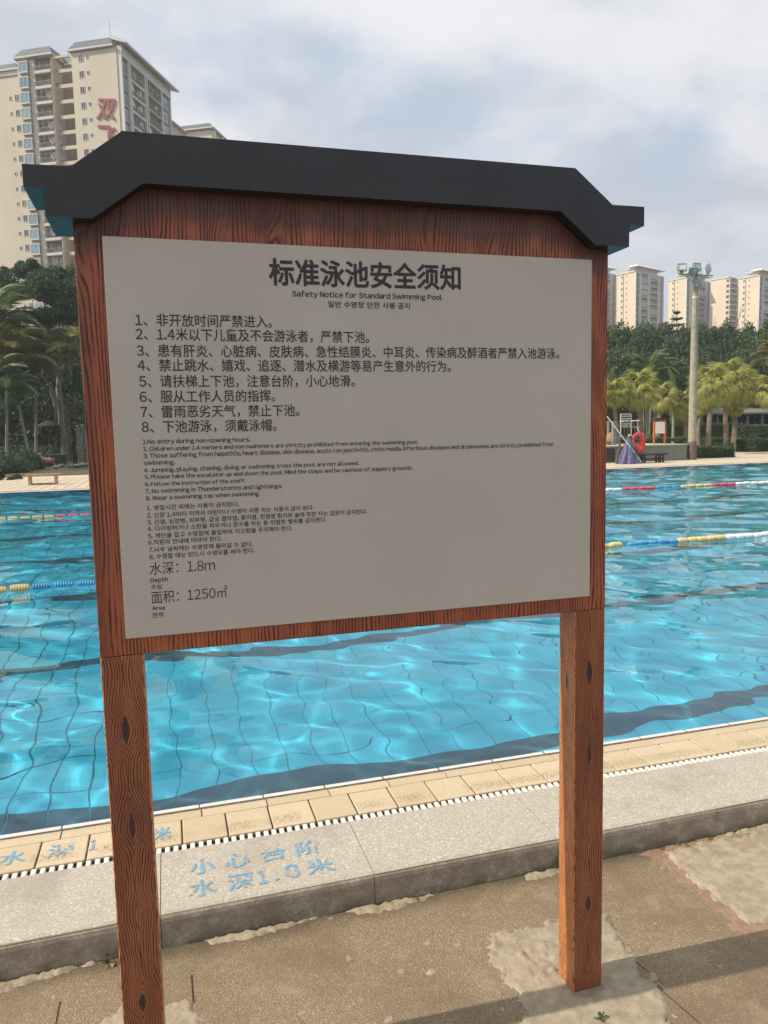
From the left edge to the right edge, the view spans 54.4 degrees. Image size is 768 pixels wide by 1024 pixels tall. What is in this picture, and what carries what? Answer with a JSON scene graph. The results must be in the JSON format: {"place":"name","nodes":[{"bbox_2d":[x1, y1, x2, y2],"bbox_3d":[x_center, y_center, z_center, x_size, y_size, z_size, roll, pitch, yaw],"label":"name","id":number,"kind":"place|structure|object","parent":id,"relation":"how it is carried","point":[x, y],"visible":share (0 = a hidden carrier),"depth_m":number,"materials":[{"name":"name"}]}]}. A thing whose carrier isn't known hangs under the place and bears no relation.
{"place":"outdoors","nodes":[
{"label":"outdoors","id":0,"kind":"place"},
{"bbox_2d":[0,477,88,490],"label":"deck paving slabs","id":1,"kind":"structure","parent":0,"point":[76,482],"depth_m":32.69,"materials":[{"name":"tile"}]},
{"bbox_2d":[25,473,60,484],"bbox_3d":[-14.655,-1.407,32.155,1.399,0.463,0.380,-3,6,-16],"label":"bench","id":2,"kind":"object","parent":1,"relation":"on","point":[55,475],"visible":1,"depth_m":32.03,"materials":[{"name":"brown wood"}]},
{"bbox_2d":[5,460,88,476],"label":"garden ground","id":3,"kind":"structure","parent":0,"point":[65,470],"depth_m":45.41,"materials":[{"name":"soil"}]},
{"bbox_2d":[0,450,34,473],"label":"bush","id":4,"kind":"object","parent":3,"relation":"on","point":[21,465],"visible":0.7,"depth_m":45.02,"materials":[{"name":"green plant"}]},
{"bbox_2d":[0,353,40,397],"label":"feather palm","id":5,"kind":"object","parent":3,"relation":"on","point":[4,382],"visible":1,"depth_m":48.31,"materials":[{"name":"green plant"}]},
{"bbox_2d":[0,283,50,342],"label":"feather palm","id":6,"kind":"object","parent":3,"relation":"on","point":[6,303],"visible":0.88,"depth_m":52.69,"materials":[{"name":"green plant"}]},
{"bbox_2d":[0,370,50,450],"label":"feather palm","id":7,"kind":"object","parent":3,"relation":"on","point":[23,392],"visible":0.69,"depth_m":53.26,"materials":[{"name":"green plant"}]},
{"bbox_2d":[1,443,58,458],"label":"bush","id":8,"kind":"object","parent":3,"relation":"on","point":[46,450],"visible":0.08,"depth_m":57.14,"materials":[{"name":"green plant"}]},
{"bbox_2d":[0,322,61,456],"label":"feather palm","id":9,"kind":"object","parent":3,"relation":"on","point":[9,344],"visible":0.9,"depth_m":51.15,"materials":[{"name":"green plant"}]},
{"bbox_2d":[16,450,46,469],"bbox_3d":[-24.018,-3.209,49.090,3.122,1.689,2.500,-2,6,-6],"label":"bush","id":10,"kind":"object","parent":3,"relation":"on","point":[38,462],"visible":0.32,"depth_m":49.34,"materials":[{"name":"green plant"}]},
{"bbox_2d":[0,315,79,435],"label":"tree","id":11,"kind":"object","parent":3,"relation":"on","point":[69,383],"visible":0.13,"depth_m":69.11,"materials":[{"name":"green plant"}]},
{"bbox_2d":[9,334,73,454],"bbox_3d":[-25.304,-8.105,54.619,5.260,9.579,5.355,-3,6,-16],"label":"feather palm","id":12,"kind":"object","parent":3,"relation":"on","point":[52,339],"visible":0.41,"depth_m":54.56,"materials":[{"name":"green plant"}]},
{"bbox_2d":[0,257,82,460],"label":"ficus tree","id":13,"kind":"object","parent":3,"relation":"on","point":[41,282],"visible":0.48,"depth_m":56.55,"materials":[{"name":"green plant"}]},
{"bbox_2d":[0,331,86,452],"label":"tree","id":14,"kind":"object","parent":3,"relation":"on","point":[68,376],"visible":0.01,"depth_m":73.45,"materials":[{"name":"green plant"}]},
{"bbox_2d":[0,442,87,462],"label":"shrubbery","id":15,"kind":"object","parent":3,"relation":"on","point":[13,449],"visible":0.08,"depth_m":56.61,"materials":[{"name":"green plant"}]},
{"bbox_2d":[12,339,85,446],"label":"tree","id":16,"kind":"object","parent":3,"relation":"on","point":[76,362],"visible":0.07,"depth_m":74.88,"materials":[{"name":"green plant"}]},
{"bbox_2d":[37,420,69,453],"bbox_3d":[-26.038,-5.471,58.754,2.317,3.490,1.755,-1,6,6],"label":"garden parasol","id":17,"kind":"object","parent":3,"relation":"on","point":[48,423],"visible":0.75,"depth_m":58.46,"materials":[{"name":"beige fabric"}]},
{"bbox_2d":[44,454,66,466],"bbox_3d":[-24.365,-3.840,55.357,1.482,0.884,1.150,-3,6,-16],"label":"planter box","id":18,"kind":"object","parent":3,"relation":"on","point":[60,459],"visible":0.75,"depth_m":54.91,"materials":[{"name":"grey stone"}]},
{"bbox_2d":[46,322,80,372],"bbox_3d":[-20.836,-8.536,53.706,6.400,10.427,6.315,-3,6,-16],"label":"feather palm","id":19,"kind":"object","parent":3,"relation":"on","point":[73,331],"visible":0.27,"depth_m":52.41,"materials":[{"name":"green plant"}]},
{"bbox_2d":[74,425,81,462],"bbox_3d":[-23.066,-5.035,56.380,0.403,2.989,0.700,-3,6,-16],"label":"stone gate post","id":20,"kind":"object","parent":3,"relation":"on","point":[78,436],"visible":0.96,"depth_m":56.17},
{"bbox_2d":[79,424,87,462],"bbox_3d":[-23.064,-5.181,57.309,0.437,3.084,0.700,-3,6,-16],"label":"stone gate post","id":21,"kind":"object","parent":3,"relation":"on","point":[83,439],"visible":0.94,"depth_m":57.09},
{"bbox_2d":[0,22,178,434],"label":"apartment tower","id":22,"kind":"structure","parent":0,"point":[87,97],"depth_m":135.87,"materials":[{"name":"stone"}]},
{"bbox_2d":[18,60,29,76],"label":"bay window","id":23,"kind":"structure","parent":22,"relation":"in","point":[23,66],"depth_m":134.37,"materials":[{"name":"blue glass"}]},
{"bbox_2d":[19,76,30,91],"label":"bay window","id":24,"kind":"structure","parent":22,"relation":"in","point":[24,81],"depth_m":134.65,"materials":[{"name":"blue glass"}]},
{"bbox_2d":[20,91,31,107],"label":"bay window","id":25,"kind":"structure","parent":22,"relation":"in","point":[25,97],"depth_m":134.93,"materials":[{"name":"blue glass"}]},
{"bbox_2d":[21,107,32,122],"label":"bay window","id":26,"kind":"structure","parent":22,"relation":"in","point":[26,112],"depth_m":135.19,"materials":[{"name":"blue glass"}]},
{"bbox_2d":[22,122,33,137],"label":"bay window","id":27,"kind":"structure","parent":22,"relation":"in","point":[28,132],"depth_m":135.49,"materials":[{"name":"blue glass"}]},
{"bbox_2d":[23,138,34,153],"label":"bay window","id":28,"kind":"structure","parent":22,"relation":"in","point":[29,147],"depth_m":135.75,"materials":[{"name":"blue glass"}]},
{"bbox_2d":[24,153,35,163],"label":"bay window","id":29,"kind":"structure","parent":22,"relation":"in","point":[29,157],"depth_m":135.95,"materials":[{"name":"blue glass"}]},
{"bbox_2d":[28,213,39,228],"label":"bay window","id":30,"kind":"structure","parent":22,"relation":"in","point":[34,221],"depth_m":137.15,"materials":[{"name":"blue glass"}]},
{"bbox_2d":[29,228,40,243],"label":"bay window","id":31,"kind":"structure","parent":22,"relation":"in","point":[35,236],"depth_m":137.42,"materials":[{"name":"blue glass"}]},
{"bbox_2d":[30,243,41,257],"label":"bay window","id":32,"kind":"structure","parent":22,"relation":"in","point":[36,251],"depth_m":137.69,"materials":[{"name":"blue glass"}]},
{"bbox_2d":[172,120,188,135],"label":"apartment block","id":33,"kind":"structure","parent":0,"point":[177,129],"depth_m":167.61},
{"bbox_2d":[180,123,226,138],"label":"apartment block","id":34,"kind":"structure","parent":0,"point":[207,130],"depth_m":187.32,"materials":[{"name":"stone"}]},
{"bbox_2d":[1,463,762,493],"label":"pool basin","id":35,"kind":"object","parent":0,"point":[86,490],"depth_m":26.62,"materials":[{"name":"tile"}]},
{"bbox_2d":[0,463,767,834],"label":"water","id":36,"kind":"structure","parent":35,"relation":"in","point":[684,635],"depth_m":5.50,"materials":[{"name":"liquid"}]},
{"bbox_2d":[0,531,767,592],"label":"lane rope","id":37,"kind":"object","parent":36,"relation":"on","point":[21,587],"visible":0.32,"depth_m":11.42,"materials":[{"name":"plastic"}]},
{"bbox_2d":[0,481,767,518],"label":"lane rope","id":38,"kind":"object","parent":36,"relation":"on","point":[607,490],"visible":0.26,"depth_m":22.01,"materials":[{"name":"plastic"}]},
{"bbox_2d":[0,717,767,879],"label":"pool edge tiling","id":39,"kind":"object","parent":35,"relation":"on","point":[48,848],"visible":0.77,"depth_m":3.61,"materials":[{"name":"tile"}]},
{"bbox_2d":[0,831,767,1023],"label":"pavement","id":40,"kind":"structure","parent":0,"point":[695,955],"depth_m":2.64,"materials":[{"name":"concrete"}]},
{"bbox_2d":[0,960,95,992],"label":"mortar remnant","id":41,"kind":"object","parent":40,"relation":"on","point":[11,985],"visible":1,"depth_m":2.62,"materials":[{"name":"concrete"}]},
{"bbox_2d":[101,999,204,1023],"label":"mortar patch","id":42,"kind":"object","parent":40,"relation":"on","point":[181,1012],"visible":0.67,"depth_m":2.43,"materials":[{"name":"concrete"}]},
{"bbox_2d":[204,916,323,944],"bbox_3d":[-0.434,1.596,2.854,0.552,0.016,0.096,-3,6,-16],"label":"mortar remnant","id":43,"kind":"object","parent":40,"relation":"on","point":[246,934],"visible":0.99,"depth_m":2.83,"materials":[{"name":"concrete"}]},
{"bbox_2d":[22,131,643,1023],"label":"notice sign","id":44,"kind":"object","parent":40,"relation":"on","point":[336,391],"visible":1,"depth_m":2.07,"materials":[{"name":"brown wood"}]},
{"bbox_2d":[55,963,700,1023],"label":"pavement crack","id":45,"kind":"object","parent":40,"relation":"on","point":[196,1002],"visible":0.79,"depth_m":2.50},
{"bbox_2d":[346,893,433,914],"bbox_3d":[0.025,1.571,2.980,0.424,0.018,0.104,-3,6,-16],"label":"mortar remnant","id":46,"kind":"object","parent":40,"relation":"on","point":[396,904],"visible":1,"depth_m":2.97,"materials":[{"name":"concrete"}]},
{"bbox_2d":[524,868,558,880],"bbox_3d":[0.712,1.535,3.178,0.296,0.019,0.104,-3,6,-16],"label":"mortar remnant","id":47,"kind":"object","parent":40,"relation":"on","point":[535,875],"visible":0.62,"depth_m":3.16,"materials":[{"name":"concrete"}]},
{"bbox_2d":[487,914,677,1023],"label":"mortar patch","id":48,"kind":"object","parent":40,"relation":"on","point":[525,961],"visible":0.87,"depth_m":2.53,"materials":[{"name":"concrete"}]},
{"bbox_2d":[639,832,767,942],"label":"reddish bedding strip","id":49,"kind":"object","parent":40,"relation":"on","point":[741,925],"visible":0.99,"depth_m":3.01,"materials":[{"name":"concrete"}]},
{"bbox_2d":[663,827,767,924],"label":"mortar patch","id":50,"kind":"object","parent":49,"relation":"on","point":[726,870],"visible":1,"depth_m":3.16,"materials":[{"name":"concrete"}]},
{"bbox_2d":[721,823,767,836],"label":"mortar remnant","id":51,"kind":"object","parent":40,"relation":"on","point":[744,830],"visible":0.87,"depth_m":3.46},
{"bbox_2d":[0,0,767,324],"label":"sky","id":52,"kind":"structure","parent":0,"point":[661,106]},
{"bbox_2d":[2,451,767,479],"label":"deck","id":53,"kind":"structure","parent":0,"point":[749,456],"depth_m":40.26,"materials":[{"name":"tile"}]},
{"bbox_2d":[0,463,23,479],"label":"bush","id":54,"kind":"object","parent":53,"relation":"on","point":[3,467],"visible":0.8,"depth_m":37.12,"materials":[{"name":"green plant"}]},
{"bbox_2d":[607,366,614,433],"bbox_3d":[16.286,-7.475,55.122,1.122,6.395,1.601,-6,8,-38],"label":"banana plant","id":55,"kind":"object","parent":53,"relation":"on","point":[610,376],"visible":0.2,"depth_m":54.23,"materials":[{"name":"green plant"}]},
{"bbox_2d":[615,413,644,463],"bbox_3d":[13.207,-3.960,40.080,2.507,2.654,1.155,-3,6,-16],"label":"lifeguard chair","id":56,"kind":"object","parent":53,"relation":"on","point":[627,425],"visible":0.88,"depth_m":39.99,"materials":[{"name":"metal"}]},
{"bbox_2d":[616,436,640,463],"bbox_3d":[12.987,-3.284,39.446,1.471,1.441,0.766,-3,6,-16],"label":"draped cloth","id":57,"kind":"object","parent":56,"relation":"hanging from","point":[628,455],"visible":1,"depth_m":39.27,"materials":[{"name":"fabric"}]},
{"bbox_2d":[616,366,663,441],"bbox_3d":[16.428,-6.956,48.114,3.161,4.990,3.096,-3,6,-16],"label":"fan palm","id":58,"kind":"object","parent":53,"relation":"on","point":[638,400],"visible":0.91,"depth_m":47.56,"materials":[{"name":"green plant"}]},
{"bbox_2d":[606,442,687,462],"bbox_3d":[3.217,-3.387,44.109,26.100,1.140,11.050,-3,6,-16],"label":"planter","id":59,"kind":"object","parent":53,"relation":"on","point":[677,451],"visible":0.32,"depth_m":42.01,"materials":[{"name":"grey concrete"}]},
{"bbox_2d":[611,422,616,444],"bbox_3d":[13.352,-4.567,43.334,0.260,1.350,0.200,-3,6,-16],"label":"stone post","id":60,"kind":"object","parent":59,"relation":"on","point":[613,435],"visible":0.84,"depth_m":43.26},
{"bbox_2d":[607,376,631,442],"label":"fan palm","id":61,"kind":"object","parent":59,"relation":"on","point":[615,399],"visible":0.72,"depth_m":47.24,"materials":[{"name":"green plant"}]},
{"bbox_2d":[621,436,687,442],"bbox_3d":[16.393,-4.863,50.385,9.135,0.456,1.104,-3,6,-16],"label":"hedge","id":62,"kind":"object","parent":59,"relation":"on","point":[659,439],"visible":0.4,"depth_m":50.76,"materials":[{"name":"green plant"}]},
{"bbox_2d":[652,418,667,443],"bbox_3d":[15.977,-4.695,43.297,0.935,1.496,0.200,-3,6,-16],"label":"notice sign","id":63,"kind":"object","parent":59,"relation":"on","point":[659,425],"visible":0.93,"depth_m":43.21,"materials":[{"name":"orange paint"}]},
{"bbox_2d":[643,392,662,437],"bbox_3d":[19.962,-7.121,55.494,1.775,3.610,0.617,-3,6,-16],"label":"cane clump","id":64,"kind":"object","parent":53,"relation":"on","point":[647,432],"visible":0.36,"depth_m":55.38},
{"bbox_2d":[638,453,668,462],"bbox_3d":[14.385,-2.901,40.179,1.892,0.502,0.400,-3,6,-16],"label":"bench","id":65,"kind":"object","parent":53,"relation":"on","point":[659,458],"visible":0.8,"depth_m":40.12,"materials":[{"name":"black wood"}]},
{"bbox_2d":[648,380,677,436],"bbox_3d":[19.392,-7.088,52.188,2.429,4.273,2.441,-3,6,-16],"label":"fan palm","id":66,"kind":"object","parent":53,"relation":"on","point":[664,405],"visible":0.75,"depth_m":51.70,"materials":[{"name":"green plant"}]},
{"bbox_2d":[657,368,675,443],"bbox_3d":[23.134,-8.386,61.208,1.417,6.632,1.573,1,7,23],"label":"banana plant","id":67,"kind":"object","parent":53,"relation":"on","point":[671,376],"visible":0.5,"depth_m":60.63,"materials":[{"name":"green plant"}]},
{"bbox_2d":[669,389,704,443],"bbox_3d":[21.221,-6.478,52.753,2.732,4.689,2.697,-3,6,-16],"label":"fan palm","id":68,"kind":"object","parent":53,"relation":"on","point":[682,413],"visible":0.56,"depth_m":52.44,"materials":[{"name":"green plant"}]},
{"bbox_2d":[677,262,713,459],"bbox_3d":[17.416,-8.409,42.096,2.430,10.921,1.000,-3,6,-16],"label":"floodlight pole","id":69,"kind":"object","parent":53,"relation":"on","point":[694,269],"visible":1,"depth_m":41.93,"materials":[{"name":"concrete"}]},
{"bbox_2d":[696,403,707,445],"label":"fan palm","id":70,"kind":"object","parent":53,"relation":"on","point":[699,416],"visible":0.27,"depth_m":55.43,"materials":[{"name":"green plant"}]},
{"bbox_2d":[686,362,736,445],"bbox_3d":[21.134,-6.765,48.554,3.120,6.133,3.229,-5,7,-34],"label":"fan palm","id":71,"kind":"object","parent":53,"relation":"on","point":[712,396],"visible":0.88,"depth_m":47.90,"materials":[{"name":"green plant"}]},
{"bbox_2d":[697,444,735,458],"bbox_3d":[19.468,-3.679,45.271,2.904,0.856,2.314,-3,6,-16],"label":"hedge","id":72,"kind":"object","parent":53,"relation":"on","point":[717,451],"visible":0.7,"depth_m":44.29,"materials":[{"name":"green plant"}]},
{"bbox_2d":[700,356,754,445],"bbox_3d":[24.465,-7.745,53.599,4.035,6.881,3.991,-3,6,-16],"label":"fan palm","id":73,"kind":"object","parent":53,"relation":"on","point":[743,381],"visible":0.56,"depth_m":52.95,"materials":[{"name":"green plant"}]},
{"bbox_2d":[728,393,747,450],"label":"fan palm","id":74,"kind":"object","parent":53,"relation":"on","point":[735,411],"visible":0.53,"depth_m":55.04,"materials":[{"name":"green plant"}]},
{"bbox_2d":[721,366,762,442],"bbox_3d":[27.336,-8.061,57.600,3.567,6.594,3.567,1,7,24],"label":"fan palm","id":75,"kind":"object","parent":53,"relation":"on","point":[750,397],"visible":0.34,"depth_m":56.75,"materials":[{"name":"green plant"}]},
{"bbox_2d":[735,437,767,451],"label":"hedge","id":76,"kind":"object","parent":53,"relation":"on","point":[750,444],"visible":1,"depth_m":52.83,"materials":[{"name":"green plant"}]},
{"bbox_2d":[749,374,767,409],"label":"fan palm","id":77,"kind":"object","parent":53,"relation":"on","point":[763,401],"visible":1,"depth_m":52.13,"materials":[{"name":"green plant"}]},
{"bbox_2d":[749,339,767,368],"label":"feather palm","id":78,"kind":"object","parent":53,"relation":"on","point":[761,350],"visible":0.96,"depth_m":56.56,"materials":[{"name":"green plant"}]},
{"bbox_2d":[607,266,617,330],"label":"apartment tower","id":79,"kind":"structure","parent":0,"point":[611,311],"depth_m":362.38,"materials":[{"name":"beige concrete"}]},
{"bbox_2d":[616,264,664,329],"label":"apartment tower","id":80,"kind":"structure","parent":0,"point":[640,293],"depth_m":349.24,"materials":[{"name":"beige concrete"}]},
{"bbox_2d":[668,271,711,334],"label":"apartment tower","id":81,"kind":"structure","parent":0,"point":[680,294],"depth_m":380.94,"materials":[{"name":"beige concrete"}]},
{"bbox_2d":[710,276,738,330],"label":"apartment tower","id":82,"kind":"structure","parent":0,"point":[724,298],"depth_m":376.48,"materials":[{"name":"beige concrete"}]},
{"bbox_2d":[737,268,767,330],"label":"apartment tower","id":83,"kind":"structure","parent":0,"point":[753,296],"depth_m":353.00,"materials":[{"name":"beige concrete"}]},
{"label":"ground","id":84,"kind":"structure","parent":0,"visible":0},
{"bbox_2d":[0,751,767,980],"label":"pool kerb","id":85,"kind":"structure","parent":84,"relation":"on","point":[49,921],"depth_m":3.10,"materials":[{"name":"stone"}]},
{"bbox_2d":[2,746,767,879],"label":"drain grate","id":86,"kind":"object","parent":85,"relation":"on","point":[343,820],"visible":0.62,"depth_m":3.49,"materials":[{"name":"white plastic"}]},
{"bbox_2d":[0,383,767,463],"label":"undergrowth","id":87,"kind":"object","parent":84,"relation":"on","point":[30,431],"visible":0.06,"depth_m":61.39,"materials":[{"name":"green plant"}]},
{"bbox_2d":[0,461,767,493],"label":"coping","id":88,"kind":"object","parent":84,"relation":"on","point":[88,489],"visible":0.26,"depth_m":33.16,"materials":[{"name":"white tile"}]},
{"bbox_2d":[607,320,631,357],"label":"tree","id":89,"kind":"object","parent":84,"relation":"on","point":[613,342],"visible":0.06,"depth_m":87.46,"materials":[{"name":"green plant"}]},
{"bbox_2d":[606,423,652,442],"bbox_3d":[18.187,-6.221,62.367,9.063,2.469,2.399,-3,6,-16],"label":"hedge","id":90,"kind":"object","parent":84,"relation":"on","point":[629,431],"visible":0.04,"depth_m":61.97,"materials":[{"name":"green plant"}]},
{"bbox_2d":[607,326,673,364],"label":"tree","id":91,"kind":"object","parent":84,"relation":"on","point":[640,336],"visible":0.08,"depth_m":82.34,"materials":[{"name":"green plant"}]},
{"bbox_2d":[606,341,682,423],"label":"tree","id":92,"kind":"object","parent":84,"relation":"on","point":[622,365],"visible":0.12,"depth_m":70.55,"materials":[{"name":"green plant"}]},
{"bbox_2d":[621,348,680,423],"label":"feather palm","id":93,"kind":"object","parent":84,"relation":"on","point":[643,361],"visible":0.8,"depth_m":66.14,"materials":[{"name":"green plant"}]},
{"bbox_2d":[616,320,689,372],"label":"tree","id":94,"kind":"object","parent":84,"relation":"on","point":[661,344],"visible":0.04,"depth_m":86.14,"materials":[{"name":"green plant"}]},
{"bbox_2d":[648,359,689,422],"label":"feather palm","id":95,"kind":"object","parent":84,"relation":"on","point":[677,366],"visible":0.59,"depth_m":67.08,"materials":[{"name":"green plant"}]},
{"bbox_2d":[638,346,701,423],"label":"tree","id":96,"kind":"object","parent":84,"relation":"on","point":[683,386],"visible":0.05,"depth_m":70.58,"materials":[{"name":"green plant"}]},
{"bbox_2d":[666,311,684,337],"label":"conifer","id":97,"kind":"object","parent":84,"relation":"on","point":[676,318],"visible":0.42,"depth_m":91.80,"materials":[{"name":"green plant"}]},
{"bbox_2d":[656,321,702,350],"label":"tree","id":98,"kind":"object","parent":84,"relation":"on","point":[664,327],"visible":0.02,"depth_m":92.36,"materials":[{"name":"green plant"}]},
{"bbox_2d":[659,321,720,371],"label":"tree","id":99,"kind":"object","parent":84,"relation":"on","point":[684,346],"visible":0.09,"depth_m":88.36,"materials":[{"name":"green plant"}]},
{"bbox_2d":[655,422,744,443],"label":"hedge","id":100,"kind":"object","parent":84,"relation":"on","point":[717,429],"visible":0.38,"depth_m":65.14,"materials":[{"name":"green plant"}]},
{"bbox_2d":[665,407,767,424],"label":"garden pavilion","id":101,"kind":"structure","parent":84,"relation":"on","point":[717,412],"depth_m":74.90,"materials":[{"name":"grey stone"}]},
{"bbox_2d":[702,308,742,355],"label":"tree","id":102,"kind":"object","parent":84,"relation":"on","point":[721,337],"visible":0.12,"depth_m":95.25,"materials":[{"name":"green plant"}]},
{"bbox_2d":[687,337,758,424],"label":"tree","id":103,"kind":"object","parent":84,"relation":"on","point":[710,355],"visible":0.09,"depth_m":78.27,"materials":[{"name":"green plant"}]},
{"bbox_2d":[719,345,767,423],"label":"tree","id":104,"kind":"object","parent":84,"relation":"on","point":[761,368],"visible":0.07,"depth_m":79.60,"materials":[{"name":"green plant"}]},
{"bbox_2d":[724,314,767,356],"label":"tree","id":105,"kind":"object","parent":84,"relation":"on","point":[760,334],"visible":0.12,"depth_m":93.35,"materials":[{"name":"green plant"}]},
{"bbox_2d":[735,316,762,344],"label":"tree","id":106,"kind":"object","parent":84,"relation":"on","point":[748,328],"depth_m":96.42,"materials":[{"name":"green plant"}]},
{"bbox_2d":[737,423,767,437],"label":"hedge","id":107,"kind":"object","parent":84,"relation":"on","point":[743,430],"visible":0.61,"depth_m":65.47,"materials":[{"name":"green plant"}]},
{"bbox_2d":[738,332,767,421],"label":"tree","id":108,"kind":"object","parent":84,"relation":"on","point":[752,347],"visible":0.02,"depth_m":86.01,"materials":[{"name":"green plant"}]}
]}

